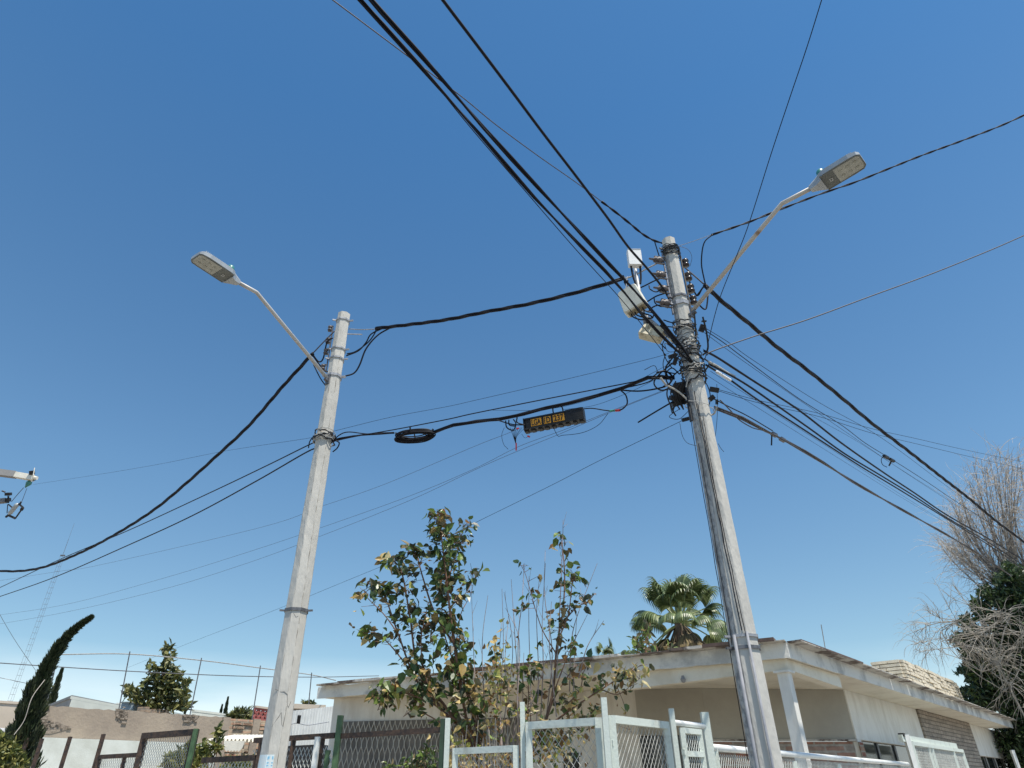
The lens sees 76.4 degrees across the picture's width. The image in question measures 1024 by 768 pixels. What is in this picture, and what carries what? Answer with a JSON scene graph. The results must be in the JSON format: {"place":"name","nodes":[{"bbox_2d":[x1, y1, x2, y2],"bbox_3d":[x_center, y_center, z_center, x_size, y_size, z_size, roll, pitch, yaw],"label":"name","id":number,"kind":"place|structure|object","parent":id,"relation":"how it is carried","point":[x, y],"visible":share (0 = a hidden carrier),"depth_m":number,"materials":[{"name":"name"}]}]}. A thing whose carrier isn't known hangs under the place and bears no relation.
{"place":"outdoors","nodes":[
{"label":"outdoors","id":0,"kind":"place"},
{"bbox_2d":[0,468,37,487],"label":"pole crossarm","id":1,"kind":"object","parent":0,"point":[30,477],"visible":1,"depth_m":16.95,"materials":[{"name":"white metal"}]},
{"bbox_2d":[0,488,26,518],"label":"fuse cutout","id":2,"kind":"object","parent":1,"relation":"hanging from","point":[8,500],"visible":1,"depth_m":16.98,"materials":[{"name":"paint"}]},
{"bbox_2d":[8,525,73,698],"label":"radio tower","id":3,"kind":"structure","parent":0,"point":[38,623],"depth_m":58.84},
{"bbox_2d":[0,663,378,676],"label":"fence wire","id":4,"kind":"object","parent":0,"point":[166,673],"visible":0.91,"depth_m":16.29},
{"bbox_2d":[191,709,226,716],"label":"flat roof building","id":5,"kind":"structure","parent":0,"point":[205,713],"depth_m":41.01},
{"bbox_2d":[253,706,267,720],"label":"screen wall","id":6,"kind":"structure","parent":0,"point":[261,714],"depth_m":25.15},
{"bbox_2d":[285,704,332,767],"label":"shed","id":7,"kind":"structure","parent":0,"point":[311,719],"depth_m":18.81,"materials":[{"name":"white metal"}]},
{"bbox_2d":[0,0,1023,729],"label":"sky","id":8,"kind":"structure","parent":0,"point":[289,143],"materials":[{"name":"blue"}]},
{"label":"sidewalk","id":9,"kind":"structure","parent":0,"visible":0},
{"bbox_2d":[0,730,31,767],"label":"yellow bush","id":10,"kind":"object","parent":9,"relation":"on","point":[12,754],"visible":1,"depth_m":9.05,"materials":[{"name":"green plant"}]},
{"bbox_2d":[30,738,43,767],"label":"fence post","id":11,"kind":"object","parent":9,"relation":"on","point":[37,752],"visible":1,"depth_m":10.03,"materials":[{"name":"brown metal"}]},
{"bbox_2d":[59,737,71,767],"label":"fence post","id":12,"kind":"object","parent":9,"relation":"on","point":[65,753],"visible":1,"depth_m":9.68,"materials":[{"name":"brown metal"}]},
{"bbox_2d":[92,734,105,767],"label":"fence post","id":13,"kind":"object","parent":9,"relation":"on","point":[100,745],"visible":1,"depth_m":9.31,"materials":[{"name":"brown metal"}]},
{"bbox_2d":[94,753,136,767],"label":"gate","id":14,"kind":"structure","parent":13,"relation":"attached to","point":[124,756],"depth_m":9.02,"materials":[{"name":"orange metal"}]},
{"bbox_2d":[185,729,198,767],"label":"fence post","id":15,"kind":"object","parent":9,"relation":"on","point":[191,748],"visible":1,"depth_m":8.28,"materials":[{"name":"metal"}]},
{"bbox_2d":[133,729,199,767],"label":"gate","id":16,"kind":"structure","parent":15,"relation":"attached to","point":[143,743],"depth_m":8.65,"materials":[{"name":"grey metal"}]},
{"bbox_2d":[201,755,256,767],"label":"iron fence","id":17,"kind":"object","parent":9,"relation":"on","point":[224,759],"visible":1,"depth_m":7.92,"materials":[{"name":"brown metal"}]},
{"bbox_2d":[251,732,334,767],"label":"iron fence","id":18,"kind":"object","parent":9,"relation":"on","point":[293,739],"visible":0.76,"depth_m":7.43,"materials":[{"name":"brown metal"}]},
{"bbox_2d":[257,311,361,767],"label":"utility pole","id":19,"kind":"object","parent":9,"relation":"on","point":[276,734],"visible":0.96,"depth_m":7.96,"materials":[{"name":"concrete"}]},
{"bbox_2d":[0,352,313,572],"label":"overhead cable","id":20,"kind":"object","parent":19,"relation":"attached to","point":[270,400],"visible":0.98,"depth_m":11.68,"materials":[{"name":"black plastic"}]},
{"bbox_2d":[0,448,313,596],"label":"overhead cable","id":21,"kind":"object","parent":19,"relation":"attached to","point":[177,522],"visible":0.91,"depth_m":11.34,"materials":[{"name":"black plastic"}]},
{"bbox_2d":[0,442,313,587],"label":"overhead cable","id":22,"kind":"object","parent":19,"relation":"attached to","point":[177,507],"visible":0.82,"depth_m":11.26,"materials":[{"name":"black plastic"}]},
{"bbox_2d":[191,251,329,384],"bbox_3d":[-3.317,-0.873,8.869,0.286,0.888,2.366,-20,-37,28],"label":"street lamp","id":23,"kind":"object","parent":19,"relation":"attached to","point":[214,266],"visible":1,"depth_m":8.47,"materials":[{"name":"metal"}]},
{"bbox_2d":[345,329,388,376],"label":"overhead cable","id":24,"kind":"object","parent":19,"relation":"attached to","point":[364,353],"visible":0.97,"depth_m":9.77,"materials":[{"name":"black plastic"}]},
{"bbox_2d":[336,353,668,430],"bbox_3d":[-0.299,0.148,8.505,4.681,0.204,0.024,-11,-33,16],"label":"overhead cable","id":25,"kind":"object","parent":19,"relation":"attached to","point":[508,392],"visible":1,"depth_m":8.42,"materials":[{"name":"black plastic"}]},
{"bbox_2d":[334,372,675,441],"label":"overhead cable","id":26,"kind":"object","parent":19,"relation":"attached to","point":[503,407],"visible":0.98,"depth_m":8.37,"materials":[{"name":"black plastic"}]},
{"bbox_2d":[311,737,320,767],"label":"fence post","id":27,"kind":"object","parent":9,"relation":"on","point":[315,755],"visible":1,"depth_m":7.22,"materials":[{"name":"metal"}]},
{"bbox_2d":[443,718,450,767],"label":"fence post","id":28,"kind":"object","parent":9,"relation":"on","point":[447,743],"visible":1,"depth_m":6.54,"materials":[{"name":"metal"}]},
{"bbox_2d":[323,715,444,767],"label":"gate","id":29,"kind":"structure","parent":28,"relation":"attached to","point":[339,735],"depth_m":7.05,"materials":[{"name":"metal"}]},
{"bbox_2d":[520,702,525,767],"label":"fence post","id":30,"kind":"object","parent":9,"relation":"on","point":[522,732],"visible":1,"depth_m":6.17,"materials":[{"name":"metal"}]},
{"bbox_2d":[452,745,518,767],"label":"gate","id":31,"kind":"structure","parent":30,"relation":"attached to","point":[507,749],"depth_m":6.27,"materials":[{"name":"metal"}]},
{"bbox_2d":[525,717,604,767],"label":"gate","id":32,"kind":"structure","parent":30,"relation":"attached to","point":[596,722],"depth_m":5.95,"materials":[{"name":"metal"}]},
{"bbox_2d":[600,697,611,767],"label":"fence post","id":33,"kind":"object","parent":9,"relation":"on","point":[606,738],"visible":1,"depth_m":5.70,"materials":[{"name":"metal"}]},
{"bbox_2d":[608,715,674,767],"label":"gate","id":34,"kind":"structure","parent":33,"relation":"attached to","point":[614,721],"depth_m":6.05,"materials":[{"name":"metal"}]},
{"bbox_2d":[668,708,680,767],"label":"fence post","id":35,"kind":"object","parent":9,"relation":"on","point":[676,753],"visible":1,"depth_m":6.54,"materials":[{"name":"metal"}]},
{"bbox_2d":[675,720,705,728],"bbox_3d":[1.872,3.583,6.848,0.053,0.056,0.671,-25,-39,33],"label":"top rail","id":36,"kind":"object","parent":35,"relation":"attached to","point":[690,724],"visible":1,"depth_m":6.81,"materials":[{"name":"metal"}]},
{"bbox_2d":[679,727,706,767],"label":"gate","id":37,"kind":"structure","parent":36,"relation":"attached to","point":[686,753],"depth_m":6.69,"materials":[{"name":"metal"}]},
{"bbox_2d":[700,712,716,767],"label":"fence post","id":38,"kind":"object","parent":9,"relation":"on","point":[708,744],"visible":1,"depth_m":6.96,"materials":[{"name":"metal"}]},
{"bbox_2d":[644,236,783,767],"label":"utility pole","id":39,"kind":"object","parent":9,"relation":"on","point":[744,649],"visible":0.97,"depth_m":6.66,"materials":[{"name":"grey concrete"}]},
{"bbox_2d":[2,391,660,614],"bbox_3d":[-14.341,5.418,19.142,41.051,3.491,0.511,-22,-38,30],"label":"overhead cable","id":40,"kind":"object","parent":39,"relation":"attached to","point":[378,507],"visible":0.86,"depth_m":10.32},
{"bbox_2d":[2,390,665,623],"bbox_3d":[-14.325,5.791,19.094,41.119,3.117,0.496,-22,-38,31],"label":"overhead cable","id":41,"kind":"object","parent":39,"relation":"attached to","point":[392,507],"visible":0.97,"depth_m":10.02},
{"bbox_2d":[130,421,680,666],"bbox_3d":[-6.578,5.899,16.874,0.142,0.649,27.524,23,-39,-33],"label":"overhead cable","id":42,"kind":"object","parent":39,"relation":"attached to","point":[475,522],"visible":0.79,"depth_m":9.81,"materials":[{"name":"black plastic"}]},
{"bbox_2d":[363,0,665,354],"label":"overhead cable","id":43,"kind":"object","parent":39,"relation":"attached to","point":[542,210],"visible":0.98,"depth_m":6.20,"materials":[{"name":"black plastic"}]},
{"bbox_2d":[357,0,691,362],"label":"overhead cable","id":44,"kind":"object","parent":39,"relation":"attached to","point":[390,33],"visible":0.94,"depth_m":5.72,"materials":[{"name":"black plastic"}]},
{"bbox_2d":[368,0,692,361],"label":"overhead cable","id":45,"kind":"object","parent":39,"relation":"attached to","point":[406,39],"visible":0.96,"depth_m":5.70,"materials":[{"name":"black plastic"}]},
{"bbox_2d":[433,376,674,432],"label":"overhead cable","id":46,"kind":"object","parent":39,"relation":"attached to","point":[537,409],"visible":0.98,"depth_m":8.31,"materials":[{"name":"black plastic"}]},
{"bbox_2d":[394,427,435,443],"bbox_3d":[-1.324,0.701,8.896,0.576,0.152,0.247,-1,-32,0],"label":"cable coil","id":47,"kind":"object","parent":46,"relation":"hanging from","point":[404,439],"visible":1,"depth_m":8.89,"materials":[{"name":"black"}]},
{"bbox_2d":[497,407,585,450],"bbox_3d":[0.392,0.565,8.507,1.159,0.483,0.309,-5,-32,7],"label":"splice closure","id":48,"kind":"object","parent":46,"relation":"hanging from","point":[562,418],"visible":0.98,"depth_m":8.48,"materials":[{"name":"black plastic"}]},
{"bbox_2d":[0,427,521,580],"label":"overhead cable","id":49,"kind":"object","parent":48,"relation":"attached to","point":[290,518],"visible":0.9,"depth_m":11.44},
{"bbox_2d":[441,0,668,298],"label":"overhead cable","id":50,"kind":"object","parent":39,"relation":"attached to","point":[460,23],"visible":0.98,"depth_m":6.22,"materials":[{"name":"black plastic"}]},
{"bbox_2d":[601,201,661,243],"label":"overhead cable","id":51,"kind":"object","parent":39,"relation":"attached to","point":[627,221],"visible":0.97,"depth_m":8.68,"materials":[{"name":"black plastic"}]},
{"bbox_2d":[332,0,601,201],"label":"overhead cable","id":52,"kind":"object","parent":51,"relation":"attached to","point":[456,92],"visible":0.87,"depth_m":6.68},
{"bbox_2d":[626,264,656,278],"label":"overhead cable","id":53,"kind":"object","parent":39,"relation":"attached to","point":[642,270],"visible":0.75,"depth_m":8.63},
{"bbox_3d":[1.544,-1.318,8.648,0.203,0.312,0.092,-1,-32,0],"label":"dead end clamp","id":54,"kind":"object","parent":53,"relation":"attached to","visible":0},
{"bbox_2d":[375,278,622,329],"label":"overhead cable","id":55,"kind":"object","parent":54,"relation":"attached to","point":[560,296],"visible":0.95,"depth_m":9.31,"materials":[{"name":"black plastic"}]},
{"bbox_2d":[633,268,677,344],"bbox_3d":[1.899,-0.944,8.339,0.531,1.434,0.175,-6,-32,9],"label":"antenna mount","id":56,"kind":"object","parent":39,"relation":"attached to","point":[638,286],"visible":0.31,"depth_m":8.34,"materials":[{"name":"grey metal"}]},
{"bbox_2d":[626,249,642,283],"bbox_3d":[1.611,-1.528,8.472,0.187,0.558,0.099,-1,-32,0],"label":"radio box","id":57,"kind":"object","parent":56,"relation":"attached to","point":[633,261],"visible":0.98,"depth_m":8.48,"materials":[{"name":"white plastic"}]},
{"bbox_2d":[618,284,653,319],"bbox_3d":[1.560,-1.020,8.205,0.410,0.519,0.185,-15,-35,21],"label":"panel antenna","id":58,"kind":"object","parent":56,"relation":"attached to","point":[635,299],"visible":0.83,"depth_m":8.15,"materials":[{"name":"beige plastic"}]},
{"bbox_2d":[638,323,679,347],"bbox_3d":[1.826,-0.579,8.117,0.488,0.502,0.195,-11,-34,16],"label":"radio box","id":59,"kind":"object","parent":56,"relation":"attached to","point":[643,334],"visible":0.66,"depth_m":8.14,"materials":[{"name":"beige plastic"}]},
{"bbox_2d":[705,0,821,358],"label":"overhead cable","id":60,"kind":"object","parent":39,"relation":"attached to","point":[766,169],"visible":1,"depth_m":6.41,"materials":[{"name":"black plastic"}]},
{"bbox_2d":[688,152,865,318],"bbox_3d":[3.007,-1.704,7.606,0.286,1.077,2.337,27,-41,-37],"label":"street lamp","id":61,"kind":"object","parent":39,"relation":"attached to","point":[840,170],"visible":1,"depth_m":7.34,"materials":[{"name":"metal"}]},
{"bbox_2d":[702,331,970,514],"bbox_3d":[7.487,1.519,12.860,0.040,1.742,15.208,-27,-41,36],"label":"overhead cable","id":62,"kind":"object","parent":39,"relation":"attached to","point":[821,415],"visible":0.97,"depth_m":10.12,"materials":[{"name":"black plastic"}]},
{"bbox_2d":[702,326,977,507],"bbox_3d":[7.613,1.372,12.830,0.080,1.855,15.281,-28,-41,36],"label":"overhead cable","id":63,"kind":"object","parent":39,"relation":"attached to","point":[824,405],"visible":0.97,"depth_m":10.04,"materials":[{"name":"black plastic"}]},
{"bbox_2d":[702,328,998,528],"bbox_3d":[7.834,1.679,12.863,15.855,1.408,0.057,28,-42,-37],"label":"overhead cable","id":64,"kind":"object","parent":39,"relation":"attached to","point":[828,416],"visible":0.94,"depth_m":9.95,"materials":[{"name":"black plastic"}]},
{"bbox_2d":[714,406,1011,576],"bbox_3d":[8.479,2.924,13.229,0.097,1.499,17.562,-28,-41,36],"label":"overhead cable","id":65,"kind":"object","parent":39,"relation":"attached to","point":[742,418],"visible":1,"depth_m":9.78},
{"bbox_2d":[703,283,1023,542],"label":"overhead cable","id":66,"kind":"object","parent":39,"relation":"attached to","point":[778,348],"visible":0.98,"depth_m":11.06,"materials":[{"name":"black plastic"}]},
{"bbox_2d":[703,350,1023,560],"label":"overhead cable","id":67,"kind":"object","parent":39,"relation":"attached to","point":[778,396],"visible":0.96,"depth_m":9.89,"materials":[{"name":"black plastic"}]},
{"bbox_2d":[705,364,1023,569],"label":"overhead cable","id":68,"kind":"object","parent":39,"relation":"attached to","point":[747,392],"visible":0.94,"depth_m":10.27,"materials":[{"name":"black plastic"}]},
{"bbox_2d":[706,235,1023,355],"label":"overhead cable","id":69,"kind":"object","parent":39,"relation":"attached to","point":[860,299],"visible":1,"depth_m":8.33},
{"bbox_2d":[710,364,1023,565],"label":"overhead cable","id":70,"kind":"object","parent":39,"relation":"attached to","point":[762,395],"visible":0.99,"depth_m":10.11,"materials":[{"name":"black plastic"}]},
{"bbox_2d":[711,114,1023,235],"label":"overhead cable","id":71,"kind":"object","parent":39,"relation":"attached to","point":[845,185],"visible":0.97,"depth_m":9.52,"materials":[{"name":"black plastic"}]},
{"bbox_2d":[719,391,1021,468],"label":"overhead cable","id":72,"kind":"object","parent":39,"relation":"attached to","point":[853,427],"visible":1,"depth_m":9.83,"materials":[{"name":"black plastic"}]},
{"bbox_2d":[721,390,1021,461],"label":"overhead cable","id":73,"kind":"object","parent":39,"relation":"attached to","point":[850,422],"visible":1,"depth_m":9.71,"materials":[{"name":"black plastic"}]},
{"bbox_2d":[713,744,750,767],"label":"chain link fence","id":74,"kind":"object","parent":9,"relation":"on","point":[727,748],"visible":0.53,"depth_m":7.20,"materials":[{"name":"metal"}]},
{"bbox_2d":[780,750,909,767],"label":"chain link fence","id":75,"kind":"object","parent":9,"relation":"on","point":[793,754],"visible":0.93,"depth_m":9.51,"materials":[{"name":"metal"}]},
{"bbox_2d":[904,735,918,767],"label":"fence post","id":76,"kind":"object","parent":9,"relation":"on","point":[911,754],"visible":1,"depth_m":12.65,"materials":[{"name":"metal"}]},
{"bbox_2d":[897,734,957,747],"bbox_3d":[9.244,7.913,14.359,0.080,0.142,5.126,-25,-39,33],"label":"top rail","id":77,"kind":"object","parent":76,"relation":"attached to","point":[901,737],"visible":0.79,"depth_m":14.08,"materials":[{"name":"metal"}]},
{"bbox_2d":[911,741,968,767],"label":"gate","id":78,"kind":"structure","parent":77,"relation":"attached to","point":[933,757],"depth_m":14.16,"materials":[{"name":"metal"}]},
{"bbox_2d":[911,430,1023,609],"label":"bare tree","id":79,"kind":"object","parent":9,"relation":"on","point":[1011,545],"visible":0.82,"depth_m":27.94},
{"label":"ground","id":80,"kind":"structure","parent":0,"visible":0},
{"bbox_2d":[0,701,18,727],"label":"flat roof building","id":81,"kind":"structure","parent":80,"relation":"on","point":[7,713],"depth_m":35.06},
{"bbox_2d":[0,614,94,767],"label":"leaning conifer","id":82,"kind":"object","parent":80,"relation":"on","point":[32,708],"visible":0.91,"depth_m":10.69,"materials":[{"name":"green plant"}]},
{"bbox_2d":[47,668,63,703],"bbox_3d":[-26.655,20.242,36.541,0.779,8.126,0.784,-1,-32,0],"label":"slender conifer","id":83,"kind":"object","parent":80,"relation":"on","point":[53,696],"visible":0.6,"depth_m":37.97,"materials":[{"name":"green plant"}]},
{"bbox_2d":[49,695,118,706],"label":"flat roof building","id":84,"kind":"structure","parent":80,"relation":"on","point":[66,701],"depth_m":31.23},
{"bbox_2d":[69,696,120,710],"bbox_3d":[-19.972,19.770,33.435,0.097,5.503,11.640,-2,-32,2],"label":"flat roof building","id":85,"kind":"structure","parent":80,"relation":"on","point":[78,702],"depth_m":31.17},
{"bbox_2d":[120,702,142,710],"bbox_3d":[-12.246,12.071,19.973,0.500,4.136,0.640,-1,-32,0],"label":"water tank","id":86,"kind":"object","parent":80,"relation":"on","point":[132,706],"visible":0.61,"depth_m":20.77,"materials":[{"name":"metal"}]},
{"bbox_2d":[39,706,265,767],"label":"boundary wall","id":87,"kind":"structure","parent":80,"relation":"on","point":[123,730],"depth_m":16.84,"materials":[{"name":"white paint"}]},
{"bbox_2d":[189,658,201,714],"bbox_3d":[-9.113,8.748,18.741,0.067,1.607,0.034,13,-34,-20],"label":"steel post","id":88,"kind":"object","parent":87,"relation":"on","point":[195,687],"visible":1,"depth_m":18.74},
{"bbox_2d":[62,653,335,680],"bbox_3d":[-8.955,8.335,19.221,7.811,0.294,0.913,24,-39,-33],"label":"fence wire","id":89,"kind":"object","parent":88,"relation":"attached to","point":[187,659],"visible":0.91,"depth_m":18.75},
{"bbox_2d":[137,707,170,713],"bbox_3d":[-11.492,12.146,19.940,0.300,3.962,1.187,-8,-33,11],"label":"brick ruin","id":90,"kind":"object","parent":80,"relation":"on","point":[145,709],"visible":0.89,"depth_m":20.62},
{"bbox_2d":[120,637,197,713],"bbox_3d":[-11.663,11.390,20.814,2.491,6.175,1.550,14,-35,-22],"label":"broadleaf tree","id":91,"kind":"object","parent":80,"relation":"on","point":[167,685],"visible":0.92,"depth_m":21.44,"materials":[{"name":"green plant"}]},
{"bbox_2d":[157,720,255,767],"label":"climbing vine","id":92,"kind":"object","parent":80,"relation":"on","point":[204,749],"visible":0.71,"depth_m":9.87,"materials":[{"name":"green plant"}]},
{"bbox_2d":[207,734,262,751],"bbox_3d":[-6.064,9.162,14.161,1.683,2.790,1.061,-1,-32,0],"label":"awning","id":93,"kind":"object","parent":80,"relation":"on","point":[235,742],"visible":0.54,"depth_m":14.41,"materials":[{"name":"white metal"}]},
{"bbox_2d":[223,705,253,719],"bbox_3d":[-13.431,18.300,31.099,1.613,5.453,1.452,16,-36,-24],"label":"round bush","id":94,"kind":"object","parent":80,"relation":"on","point":[243,712],"visible":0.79,"depth_m":32.02,"materials":[{"name":"green plant"}]},
{"bbox_2d":[382,740,438,767],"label":"dark bush","id":95,"kind":"object","parent":80,"relation":"on","point":[419,762],"visible":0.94,"depth_m":8.44,"materials":[{"name":"green plant"}]},
{"bbox_2d":[349,507,519,767],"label":"leafy shrub","id":96,"kind":"object","parent":80,"relation":"on","point":[451,669],"visible":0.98,"depth_m":7.60,"materials":[{"name":"green plant"}]},
{"bbox_2d":[449,718,525,767],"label":"dry bush","id":97,"kind":"object","parent":80,"relation":"on","point":[494,742],"visible":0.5,"depth_m":6.86,"materials":[{"name":"brown plant"}]},
{"bbox_2d":[491,512,654,767],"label":"leafy shrub","id":98,"kind":"object","parent":80,"relation":"on","point":[573,703],"visible":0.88,"depth_m":7.32,"materials":[{"name":"green plant"}]},
{"bbox_2d":[593,638,626,658],"bbox_3d":[3.375,11.822,21.865,1.249,6.257,1.398,11,-34,-18],"label":"fan palm","id":99,"kind":"object","parent":80,"relation":"on","point":[607,650],"visible":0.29,"depth_m":23.14,"materials":[{"name":"green plant"}]},
{"bbox_2d":[316,625,1018,767],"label":"house","id":100,"kind":"structure","parent":80,"relation":"on","point":[835,703],"depth_m":12.95,"materials":[{"name":"paint"}]},
{"bbox_2d":[338,718,519,767],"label":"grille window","id":101,"kind":"structure","parent":100,"relation":"in","point":[364,752],"depth_m":13.03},
{"bbox_2d":[563,753,578,767],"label":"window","id":102,"kind":"structure","parent":100,"relation":"in","point":[576,765],"depth_m":12.64,"materials":[{"name":"black glass"}]},
{"bbox_2d":[621,619,685,657],"bbox_3d":[2.921,5.533,13.655,1.348,1.316,0.904,-11,-34,16],"label":"roof vine","id":103,"kind":"object","parent":100,"relation":"on","point":[647,634],"visible":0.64,"depth_m":13.69,"materials":[{"name":"green plant"}]},
{"bbox_2d":[639,735,700,767],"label":"window","id":104,"kind":"structure","parent":100,"relation":"in","point":[679,743],"depth_m":12.55,"materials":[{"name":"black glass"}]},
{"bbox_2d":[861,741,929,767],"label":"window","id":105,"kind":"structure","parent":100,"relation":"in","point":[873,750],"depth_m":14.32,"materials":[{"name":"black glass"}]},
{"bbox_2d":[980,756,1011,767],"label":"window","id":106,"kind":"structure","parent":100,"relation":"in","point":[988,762],"depth_m":22.33,"materials":[{"name":"black glass"}]},
{"bbox_2d":[629,573,727,655],"bbox_3d":[5.445,9.585,19.832,3.316,7.856,3.345,-1,-32,0],"label":"fan palm","id":107,"kind":"object","parent":80,"relation":"on","point":[680,592],"visible":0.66,"depth_m":20.81,"materials":[{"name":"green plant"}]},
{"bbox_2d":[892,572,1023,737],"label":"dead shrub","id":108,"kind":"object","parent":80,"relation":"on","point":[997,660],"visible":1,"depth_m":23.54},
{"bbox_2d":[949,559,1023,767],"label":"evergreen tree","id":109,"kind":"object","parent":80,"relation":"on","point":[980,692],"visible":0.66,"depth_m":24.11,"materials":[{"name":"green plant"}]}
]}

